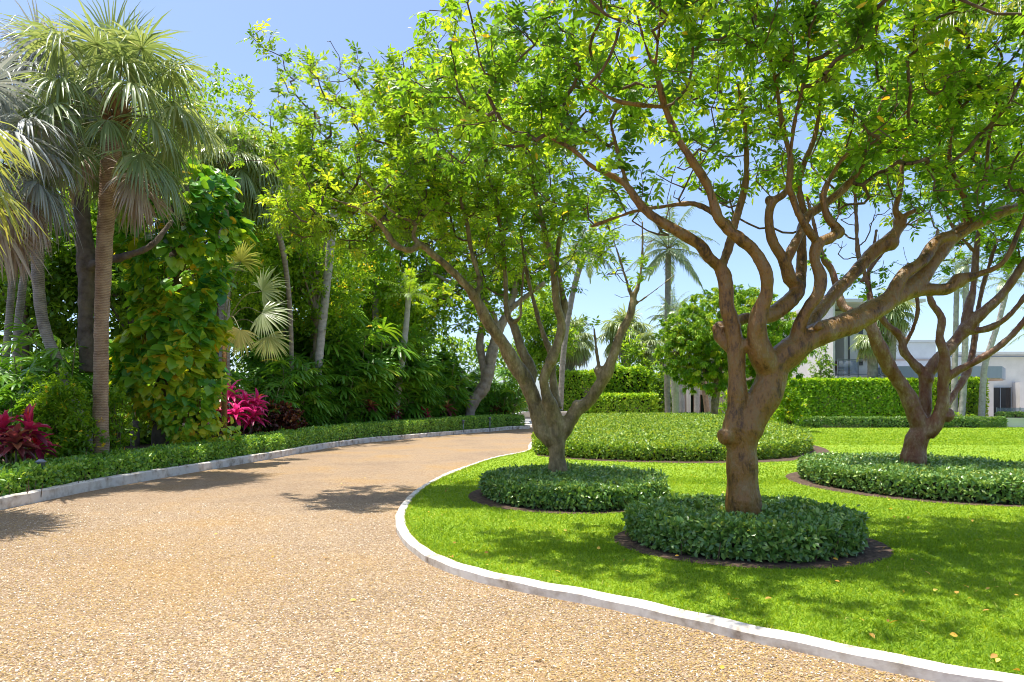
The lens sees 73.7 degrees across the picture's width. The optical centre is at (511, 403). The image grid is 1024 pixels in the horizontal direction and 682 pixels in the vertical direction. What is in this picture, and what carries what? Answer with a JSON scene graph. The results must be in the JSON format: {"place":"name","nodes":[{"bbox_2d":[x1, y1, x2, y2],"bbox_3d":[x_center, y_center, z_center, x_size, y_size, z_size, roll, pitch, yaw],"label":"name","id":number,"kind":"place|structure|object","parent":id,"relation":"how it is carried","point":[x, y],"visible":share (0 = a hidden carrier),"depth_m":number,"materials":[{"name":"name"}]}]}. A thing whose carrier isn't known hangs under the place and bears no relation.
{"place":"outdoors","nodes":[
{"label":"outdoors","id":0,"kind":"place"},
{"bbox_2d":[2,438,183,460],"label":"planting bed soil","id":1,"kind":"structure","parent":0,"point":[141,446],"depth_m":24.05,"materials":[{"name":"brown soil"}]},
{"bbox_2d":[0,121,50,276],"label":"fan palm","id":2,"kind":"object","parent":1,"relation":"on","point":[5,144],"visible":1,"depth_m":9.59,"materials":[{"name":"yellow plant"}]},
{"bbox_2d":[0,403,60,462],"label":"ti plant","id":3,"kind":"object","parent":1,"relation":"on","point":[17,435],"visible":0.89,"depth_m":12.34,"materials":[{"name":"red plant"}]},
{"bbox_2d":[0,154,72,460],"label":"slender palm","id":4,"kind":"object","parent":1,"relation":"on","point":[10,302],"visible":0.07,"depth_m":17.43,"materials":[{"name":"grey plant"}]},
{"bbox_2d":[4,154,75,373],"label":"slender palm","id":5,"kind":"object","parent":1,"relation":"on","point":[20,304],"visible":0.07,"depth_m":18.13,"materials":[{"name":"grey plant"}]},
{"bbox_2d":[0,361,89,465],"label":"lady palm","id":6,"kind":"object","parent":1,"relation":"on","point":[11,396],"visible":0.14,"depth_m":14.41,"materials":[{"name":"green plant"}]},
{"bbox_2d":[0,49,93,292],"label":"fan palm","id":7,"kind":"object","parent":1,"relation":"on","point":[45,200],"visible":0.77,"depth_m":12.59,"materials":[{"name":"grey plant"}]},
{"bbox_2d":[8,365,109,460],"bbox_3d":[-9.448,0.418,14.110,1.890,2.428,1.272,0,0,0],"label":"green shrub","id":8,"kind":"object","parent":1,"relation":"on","point":[59,419],"visible":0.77,"depth_m":13.91,"materials":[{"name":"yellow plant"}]},
{"bbox_2d":[0,184,118,386],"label":"broadleaf tree","id":9,"kind":"object","parent":1,"relation":"on","point":[56,259],"visible":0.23,"depth_m":22.80,"materials":[{"name":"green plant"}]},
{"bbox_2d":[0,314,133,464],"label":"lady palm","id":10,"kind":"object","parent":1,"relation":"on","point":[44,361],"visible":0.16,"depth_m":16.13,"materials":[{"name":"green plant"}]},
{"bbox_2d":[0,0,146,453],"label":"fan palm","id":11,"kind":"object","parent":1,"relation":"on","point":[41,312],"visible":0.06,"depth_m":15.87,"materials":[{"name":"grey plant"}]},
{"bbox_2d":[0,0,233,453],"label":"fan palm","id":12,"kind":"object","parent":1,"relation":"on","point":[110,48],"visible":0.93,"depth_m":14.20,"materials":[{"name":"green plant"}]},
{"bbox_2d":[108,384,134,452],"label":"green shrub","id":13,"kind":"object","parent":1,"relation":"on","point":[117,437],"visible":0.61,"depth_m":15.62,"materials":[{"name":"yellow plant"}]},
{"bbox_2d":[71,92,207,372],"bbox_3d":[-10.547,-5.072,19.145,6.454,8.664,4.138,0,0,40],"label":"grey trunk tree","id":14,"kind":"object","parent":1,"relation":"on","point":[85,264],"visible":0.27,"depth_m":16.64,"materials":[{"name":"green plant"}]},
{"bbox_2d":[49,186,231,446],"bbox_3d":[-13.549,-3.470,24.476,6.112,10.046,6.180,0,0,0],"label":"broadleaf tree","id":15,"kind":"object","parent":1,"relation":"on","point":[116,289],"visible":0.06,"depth_m":22.80,"materials":[{"name":"green plant"}]},
{"bbox_2d":[117,380,215,440],"bbox_3d":[-10.609,0.182,21.121,3.066,2.889,1.970,0,0,-18],"label":"dark shrub","id":16,"kind":"object","parent":1,"relation":"on","point":[143,432],"visible":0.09,"depth_m":20.97,"materials":[{"name":"green plant"}]},
{"bbox_2d":[93,155,258,445],"bbox_3d":[-8.881,-2.382,17.817,4.041,8.066,2.457,0,0,0],"label":"vine covered trunk","id":17,"kind":"object","parent":1,"relation":"on","point":[133,348],"visible":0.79,"depth_m":17.52,"materials":[{"name":"green plant"}]},
{"bbox_2d":[117,62,292,395],"bbox_3d":[-10.586,-5.148,24.111,5.970,13.404,5.471,0,0,0],"label":"broadleaf tree","id":18,"kind":"object","parent":1,"relation":"on","point":[240,278],"visible":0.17,"depth_m":23.55,"materials":[{"name":"green plant"}]},
{"bbox_2d":[183,110,280,437],"bbox_3d":[-9.451,-3.805,22.523,3.561,10.811,3.400,0,0,34],"label":"fan palm","id":19,"kind":"object","parent":1,"relation":"on","point":[245,178],"visible":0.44,"depth_m":22.12,"materials":[{"name":"green plant"}]},
{"bbox_2d":[200,379,269,436],"bbox_3d":[-8.372,0.390,20.904,1.702,2.293,1.912,0,0,26],"label":"ti plant","id":20,"kind":"object","parent":1,"relation":"on","point":[253,407],"visible":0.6,"depth_m":20.85,"materials":[{"name":"pink plant"}]},
{"bbox_2d":[209,240,292,436],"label":"young fan palm","id":21,"kind":"object","parent":1,"relation":"on","point":[271,342],"visible":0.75,"depth_m":19.53,"materials":[{"name":"green plant"}]},
{"bbox_2d":[208,367,303,436],"bbox_3d":[-9.352,0.105,24.725,3.793,2.940,3.134,0,0,-30],"label":"shrub","id":22,"kind":"object","parent":1,"relation":"on","point":[277,397],"visible":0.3,"depth_m":24.65,"materials":[{"name":"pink plant"}]},
{"bbox_2d":[213,126,299,372],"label":"fan palm","id":23,"kind":"object","parent":1,"relation":"on","point":[255,208],"visible":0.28,"depth_m":23.26,"materials":[{"name":"green plant"}]},
{"bbox_2d":[0,413,524,496],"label":"border hedge","id":24,"kind":"object","parent":1,"relation":"on","point":[26,475],"visible":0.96,"depth_m":16.71,"materials":[{"name":"green plant"}]},
{"bbox_2d":[0,263,527,444],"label":"thicket","id":25,"kind":"object","parent":1,"relation":"on","point":[116,331],"visible":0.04,"depth_m":25.54,"materials":[{"name":"green plant"}]},
{"bbox_2d":[240,399,307,435],"bbox_3d":[-8.406,0.756,24.153,2.433,1.809,1.376,0,0,0],"label":"croton bush","id":26,"kind":"object","parent":1,"relation":"on","point":[288,419],"visible":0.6,"depth_m":23.95,"materials":[{"name":"red plant"}]},
{"bbox_2d":[230,226,336,374],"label":"broadleaf tree","id":27,"kind":"object","parent":1,"relation":"on","point":[250,315],"visible":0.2,"depth_m":27.80,"materials":[{"name":"green plant"}]},
{"bbox_2d":[230,328,339,426],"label":"lady palm","id":28,"kind":"object","parent":1,"relation":"on","point":[306,374],"visible":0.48,"depth_m":26.66,"materials":[{"name":"green plant"}]},
{"bbox_2d":[257,364,331,427],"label":"lady palm","id":29,"kind":"object","parent":1,"relation":"on","point":[311,416],"visible":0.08,"depth_m":27.00,"materials":[{"name":"green plant"}]},
{"bbox_2d":[230,286,372,417],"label":"lady palm","id":30,"kind":"object","parent":1,"relation":"on","point":[348,340],"visible":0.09,"depth_m":29.57,"materials":[{"name":"green plant"}]},
{"bbox_2d":[243,117,383,425],"bbox_3d":[-8.498,-5.020,29.077,5.667,13.142,8.518,0,0,0],"label":"broadleaf tree","id":31,"kind":"object","parent":1,"relation":"on","point":[341,310],"visible":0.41,"depth_m":28.64,"materials":[{"name":"green plant"}]},
{"bbox_2d":[312,151,364,422],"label":"slender palm","id":32,"kind":"object","parent":1,"relation":"on","point":[320,339],"visible":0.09,"depth_m":28.18,"materials":[{"name":"grey plant"}]},
{"bbox_2d":[319,373,367,425],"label":"lady palm","id":33,"kind":"object","parent":1,"relation":"on","point":[337,416],"visible":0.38,"depth_m":29.38,"materials":[{"name":"green plant"}]},
{"bbox_2d":[287,314,402,423],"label":"lady palm","id":34,"kind":"object","parent":1,"relation":"on","point":[372,372],"visible":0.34,"depth_m":30.42,"materials":[{"name":"green plant"}]},
{"bbox_2d":[292,222,411,334],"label":"broadleaf tree","id":35,"kind":"object","parent":1,"relation":"on","point":[379,295],"visible":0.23,"depth_m":34.06,"materials":[{"name":"green plant"}]},
{"bbox_2d":[308,287,432,420],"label":"lady palm","id":36,"kind":"object","parent":1,"relation":"on","point":[391,349],"visible":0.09,"depth_m":32.88,"materials":[{"name":"green plant"}]},
{"bbox_2d":[361,397,380,421],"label":"ti plant","id":37,"kind":"object","parent":1,"relation":"on","point":[370,404],"visible":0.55,"depth_m":30.68,"materials":[{"name":"red plant"}]},
{"bbox_2d":[364,175,389,351],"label":"slender palm","id":38,"kind":"object","parent":1,"relation":"on","point":[375,311],"visible":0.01,"depth_m":34.36,"materials":[{"name":"grey plant"}]},
{"bbox_2d":[367,374,411,421],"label":"lady palm","id":39,"kind":"object","parent":1,"relation":"on","point":[396,398],"visible":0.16,"depth_m":32.47,"materials":[{"name":"green plant"}]},
{"bbox_2d":[386,403,402,420],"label":"ti plant","id":40,"kind":"object","parent":1,"relation":"on","point":[392,416],"visible":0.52,"depth_m":32.51,"materials":[{"name":"red plant"}]},
{"bbox_2d":[356,323,446,419],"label":"lady palm","id":41,"kind":"object","parent":1,"relation":"on","point":[420,382],"visible":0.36,"depth_m":34.42,"materials":[{"name":"green plant"}]},
{"bbox_2d":[375,262,436,418],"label":"slender palm","id":42,"kind":"object","parent":1,"relation":"on","point":[409,296],"visible":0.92,"depth_m":33.47,"materials":[{"name":"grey plant"}]},
{"bbox_2d":[383,245,453,357],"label":"broadleaf tree","id":43,"kind":"object","parent":1,"relation":"on","point":[428,329],"visible":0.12,"depth_m":41.05,"materials":[{"name":"green plant"}]},
{"bbox_2d":[399,310,438,416],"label":"understorey tree","id":44,"kind":"object","parent":1,"relation":"on","point":[426,334],"visible":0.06,"depth_m":37.20,"materials":[{"name":"green plant"}]},
{"bbox_2d":[405,378,449,417],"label":"lady palm","id":45,"kind":"object","parent":1,"relation":"on","point":[435,407],"visible":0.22,"depth_m":36.01,"materials":[{"name":"green plant"}]},
{"bbox_2d":[436,399,456,416],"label":"ti plant","id":46,"kind":"object","parent":1,"relation":"on","point":[449,411],"visible":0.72,"depth_m":37.08,"materials":[{"name":"red plant"}]},
{"bbox_2d":[432,338,464,416],"bbox_3d":[-3.937,-1.094,39.824,2.632,5.496,2.062,0,0,0],"label":"broadleaf shrub","id":47,"kind":"object","parent":1,"relation":"on","point":[443,354],"visible":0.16,"depth_m":39.68,"materials":[{"name":"green plant"}]},
{"bbox_2d":[424,357,476,416],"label":"lady palm","id":48,"kind":"object","parent":1,"relation":"on","point":[448,381],"visible":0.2,"depth_m":38.44,"materials":[{"name":"green plant"}]},
{"bbox_2d":[337,160,582,415],"bbox_3d":[-3.224,-6.643,39.278,14.805,15.530,9.018,0,0,-29],"label":"leaning tree","id":49,"kind":"object","parent":1,"relation":"on","point":[443,295],"visible":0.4,"depth_m":38.59,"materials":[{"name":"green plant"}]},
{"bbox_2d":[452,370,488,415],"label":"lady palm","id":50,"kind":"object","parent":1,"relation":"on","point":[479,409],"visible":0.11,"depth_m":41.05,"materials":[{"name":"green plant"}]},
{"bbox_2d":[466,389,496,414],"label":"lady palm","id":51,"kind":"object","parent":1,"relation":"on","point":[486,407],"visible":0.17,"depth_m":42.25,"materials":[{"name":"green plant"}]},
{"bbox_2d":[460,360,527,414],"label":"lady palm","id":52,"kind":"object","parent":1,"relation":"on","point":[504,393],"visible":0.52,"depth_m":43.12,"materials":[{"name":"green plant"}]},
{"bbox_2d":[0,428,933,681],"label":"driveway","id":53,"kind":"structure","parent":0,"point":[394,472],"depth_m":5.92,"materials":[{"name":"beige gravel"}]},
{"bbox_2d":[0,425,529,509],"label":"kerb","id":54,"kind":"structure","parent":53,"relation":"on","point":[8,501],"depth_m":15.04,"materials":[{"name":"paint"}]},
{"bbox_2d":[54,464,1019,671],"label":"fallen leaves","id":55,"kind":"object","parent":53,"relation":"on","point":[993,655],"visible":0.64,"depth_m":5.25,"materials":[{"name":"yellow plant"}]},
{"bbox_2d":[395,442,1023,681],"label":"kerb","id":56,"kind":"structure","parent":53,"relation":"on","point":[909,666],"depth_m":4.78,"materials":[{"name":"paint"}]},
{"bbox_2d":[0,0,1023,398],"label":"sky","id":57,"kind":"structure","parent":0,"point":[212,29],"materials":[{"name":"blue"}]},
{"bbox_2d":[556,369,596,413],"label":"square hedge","id":58,"kind":"object","parent":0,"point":[578,384],"visible":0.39,"depth_m":54.67,"materials":[{"name":"green plant"}]},
{"bbox_2d":[401,426,1023,674],"bbox_3d":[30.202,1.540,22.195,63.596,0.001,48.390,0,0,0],"label":"lawn","id":59,"kind":"structure","parent":0,"point":[768,474],"depth_m":6.59,"materials":[{"name":"green plant"}]},
{"bbox_2d":[468,489,624,513],"bbox_3d":[0.931,1.535,11.400,3.320,0.001,3.880,0,0,0],"label":"mulch ring","id":60,"kind":"object","parent":59,"relation":"on","point":[476,496],"visible":0.22,"depth_m":10.04,"materials":[{"name":"soil"}]},
{"bbox_2d":[225,17,674,471],"bbox_3d":[-1.177,-2.552,11.907,7.911,8.415,4.003,0,0,0],"label":"grey tree","id":61,"kind":"object","parent":60,"relation":"on","point":[553,427],"visible":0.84,"depth_m":11.56,"materials":[{"name":"green plant"}]},
{"bbox_2d":[478,461,671,511],"bbox_3d":[1.021,1.332,11.448,3.196,0.537,3.834,0,0,0],"label":"round hedge","id":62,"kind":"object","parent":60,"relation":"on","point":[581,486],"visible":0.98,"depth_m":10.19,"materials":[{"name":"green plant"}]},
{"bbox_2d":[641,295,691,412],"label":"areca palm","id":63,"kind":"object","parent":59,"relation":"on","point":[675,398],"visible":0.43,"depth_m":43.81,"materials":[{"name":"green plant"}]},
{"bbox_2d":[537,445,829,462],"bbox_3d":[6.063,1.535,26.940,10.699,0.001,18.971,0,0,0],"label":"mulch bed","id":64,"kind":"object","parent":59,"relation":"on","point":[818,449],"visible":0.2,"depth_m":18.41,"materials":[{"name":"soil"}]},
{"bbox_2d":[531,412,814,460],"bbox_3d":[5.818,1.017,27.012,10.422,1.195,18.298,0,0,0],"label":"groundcover bed","id":65,"kind":"object","parent":64,"relation":"on","point":[660,436],"visible":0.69,"depth_m":20.39,"materials":[{"name":"green plant"}]},
{"bbox_2d":[718,389,727,414],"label":"bright shrub","id":66,"kind":"object","parent":59,"relation":"on","point":[724,405],"visible":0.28,"depth_m":39.95,"materials":[{"name":"green plant"}]},
{"bbox_2d":[652,283,816,413],"bbox_3d":[11.917,-2.752,36.954,8.865,7.552,5.607,0,0,0],"label":"mango tree","id":67,"kind":"object","parent":59,"relation":"on","point":[699,346],"visible":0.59,"depth_m":36.18,"materials":[{"name":"green plant"}]},
{"bbox_2d":[614,530,893,568],"bbox_3d":[2.608,1.535,7.570,2.940,0.001,2.500,0,0,0],"label":"mulch ring","id":68,"kind":"object","parent":59,"relation":"on","point":[873,551],"visible":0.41,"depth_m":6.74,"materials":[{"name":"soil"}]},
{"bbox_2d":[388,0,1023,514],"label":"copper tree","id":69,"kind":"object","parent":68,"relation":"on","point":[954,76],"visible":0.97,"depth_m":7.36,"materials":[{"name":"green plant"}]},
{"bbox_2d":[621,491,869,562],"bbox_3d":[2.590,1.338,7.636,2.681,0.524,2.455,0,0,0],"label":"round hedge","id":70,"kind":"object","parent":68,"relation":"on","point":[798,529],"visible":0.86,"depth_m":6.83,"materials":[{"name":"green plant"}]},
{"bbox_2d":[773,379,811,428],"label":"bright shrub","id":71,"kind":"object","parent":59,"relation":"on","point":[790,400],"visible":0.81,"depth_m":40.73,"materials":[{"name":"green plant"}]},
{"bbox_2d":[783,415,1008,427],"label":"hedge","id":72,"kind":"object","parent":59,"relation":"on","point":[840,421],"visible":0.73,"depth_m":42.53,"materials":[{"name":"green plant"}]},
{"bbox_2d":[785,472,1023,506],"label":"mulch ring","id":73,"kind":"object","parent":59,"relation":"on","point":[795,477],"visible":0.22,"depth_m":11.46,"materials":[{"name":"soil"}]},
{"bbox_2d":[786,62,1023,464],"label":"tree","id":74,"kind":"object","parent":73,"relation":"on","point":[926,424],"visible":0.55,"depth_m":13.34,"materials":[{"name":"green plant"}]},
{"bbox_2d":[796,451,1023,504],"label":"round hedge","id":75,"kind":"object","parent":73,"relation":"on","point":[966,478],"visible":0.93,"depth_m":11.59,"materials":[{"name":"green plant"}]},
{"bbox_2d":[884,0,1023,74],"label":"yellow palm","id":76,"kind":"object","parent":59,"relation":"on","point":[990,25],"visible":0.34,"depth_m":6.87,"materials":[{"name":"green plant"}]},
{"bbox_2d":[930,254,991,415],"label":"slim palm","id":77,"kind":"object","parent":59,"relation":"on","point":[954,405],"visible":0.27,"depth_m":45.46,"materials":[{"name":"grey plant"}]},
{"bbox_2d":[937,242,994,415],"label":"slim palm","id":78,"kind":"object","parent":59,"relation":"on","point":[964,358],"visible":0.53,"depth_m":44.85,"materials":[{"name":"grey plant"}]},
{"bbox_2d":[977,250,1023,423],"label":"slim palm","id":79,"kind":"object","parent":59,"relation":"on","point":[983,383],"visible":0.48,"depth_m":45.06,"materials":[{"name":"grey plant"}]},
{"bbox_2d":[999,418,1023,426],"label":"garden wall","id":80,"kind":"structure","parent":59,"relation":"on","point":[1015,422],"depth_m":43.30,"materials":[{"name":"white paint"}]},
{"bbox_2d":[993,411,1023,417],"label":"hedge","id":81,"kind":"object","parent":80,"relation":"on","point":[1014,414],"visible":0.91,"depth_m":43.56,"materials":[{"name":"green plant"}]},
{"bbox_2d":[770,376,935,420],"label":"tall hedge","id":82,"kind":"object","parent":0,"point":[855,396],"visible":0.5,"depth_m":45.23,"materials":[{"name":"green plant"}]},
{"label":"motor court pavement","id":83,"kind":"structure","parent":0,"visible":0},
{"bbox_2d":[516,409,566,422],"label":"silver car","id":84,"kind":"object","parent":83,"relation":"on","point":[526,415],"visible":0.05,"depth_m":46.70,"materials":[{"name":"paint"}]},
{"bbox_2d":[511,283,579,379],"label":"broadleaf tree","id":85,"kind":"object","parent":83,"relation":"on","point":[535,347],"visible":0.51,"depth_m":52.78,"materials":[{"name":"green plant"}]},
{"bbox_2d":[558,205,622,409],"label":"coconut palm","id":86,"kind":"object","parent":83,"relation":"on","point":[564,345],"visible":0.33,"depth_m":49.82,"materials":[{"name":"green plant"}]},
{"bbox_2d":[588,392,660,412],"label":"square hedge","id":87,"kind":"object","parent":83,"relation":"on","point":[634,402],"visible":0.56,"depth_m":54.04,"materials":[{"name":"green plant"}]},
{"bbox_2d":[647,284,688,411],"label":"slim palm","id":88,"kind":"object","parent":83,"relation":"on","point":[673,305],"visible":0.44,"depth_m":50.93,"materials":[{"name":"green plant"}]},
{"bbox_2d":[619,195,719,412],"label":"coconut palm","id":89,"kind":"object","parent":83,"relation":"on","point":[670,252],"visible":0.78,"depth_m":45.81,"materials":[{"name":"green plant"}]},
{"bbox_2d":[656,294,694,412],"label":"slim palm","id":90,"kind":"object","parent":83,"relation":"on","point":[682,402],"visible":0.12,"depth_m":52.24,"materials":[{"name":"grey plant"}]},
{"bbox_2d":[694,325,703,412],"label":"slim palm","id":91,"kind":"object","parent":83,"relation":"on","point":[697,402],"visible":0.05,"depth_m":53.81,"materials":[{"name":"grey plant"}]},
{"bbox_2d":[702,371,709,412],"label":"slim palm","id":92,"kind":"object","parent":83,"relation":"on","point":[706,403],"visible":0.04,"depth_m":54.33,"materials":[{"name":"grey plant"}]},
{"bbox_2d":[808,344,836,377],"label":"twiggy shrub","id":93,"kind":"object","parent":83,"relation":"on","point":[821,367],"visible":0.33,"depth_m":48.31,"materials":[{"name":"green plant"}]},
{"bbox_2d":[848,334,897,377],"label":"cabbage palm","id":94,"kind":"object","parent":83,"relation":"on","point":[865,352],"visible":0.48,"depth_m":47.28,"materials":[{"name":"green plant"}]},
{"bbox_2d":[875,288,922,377],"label":"cabbage palm","id":95,"kind":"object","parent":83,"relation":"on","point":[895,315],"visible":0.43,"depth_m":46.41,"materials":[{"name":"green plant"}]},
{"bbox_2d":[932,375,989,415],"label":"tall hedge","id":96,"kind":"object","parent":83,"relation":"on","point":[972,397],"visible":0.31,"depth_m":47.57,"materials":[{"name":"green plant"}]},
{"label":"ground","id":97,"kind":"structure","parent":0,"visible":0},
{"bbox_2d":[557,314,598,374],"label":"cabbage palm","id":98,"kind":"object","parent":97,"relation":"on","point":[581,356],"visible":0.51,"depth_m":57.31,"materials":[{"name":"green plant"}]},
{"bbox_2d":[597,303,654,366],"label":"cabbage palm","id":99,"kind":"object","parent":97,"relation":"on","point":[611,327],"visible":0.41,"depth_m":65.28,"materials":[{"name":"green plant"}]},
{"bbox_2d":[591,361,660,401],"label":"square hedge","id":100,"kind":"object","parent":97,"relation":"on","point":[635,379],"visible":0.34,"depth_m":58.16,"materials":[{"name":"green plant"}]},
{"bbox_2d":[617,326,653,369],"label":"round shrub","id":101,"kind":"object","parent":97,"relation":"on","point":[636,354],"visible":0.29,"depth_m":61.72,"materials":[{"name":"green plant"}]},
{"bbox_2d":[632,329,663,370],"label":"cabbage palm","id":102,"kind":"object","parent":97,"relation":"on","point":[650,342],"visible":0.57,"depth_m":63.28,"materials":[{"name":"green plant"}]},
{"bbox_2d":[648,359,671,412],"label":"round shrub","id":103,"kind":"object","parent":97,"relation":"on","point":[659,388],"visible":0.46,"depth_m":56.76,"materials":[{"name":"green plant"}]},
{"bbox_2d":[660,361,769,419],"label":"beige house","id":104,"kind":"structure","parent":97,"relation":"on","point":[689,402],"depth_m":60.00,"materials":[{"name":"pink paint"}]},
{"bbox_2d":[780,299,1023,420],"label":"white house","id":105,"kind":"structure","parent":97,"relation":"on","point":[1005,372],"depth_m":57.00,"materials":[{"name":"paint"}]},
{"bbox_2d":[994,388,1010,415],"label":"window","id":106,"kind":"structure","parent":105,"relation":"in","point":[1005,392],"depth_m":57.81,"materials":[{"name":"black glass"}]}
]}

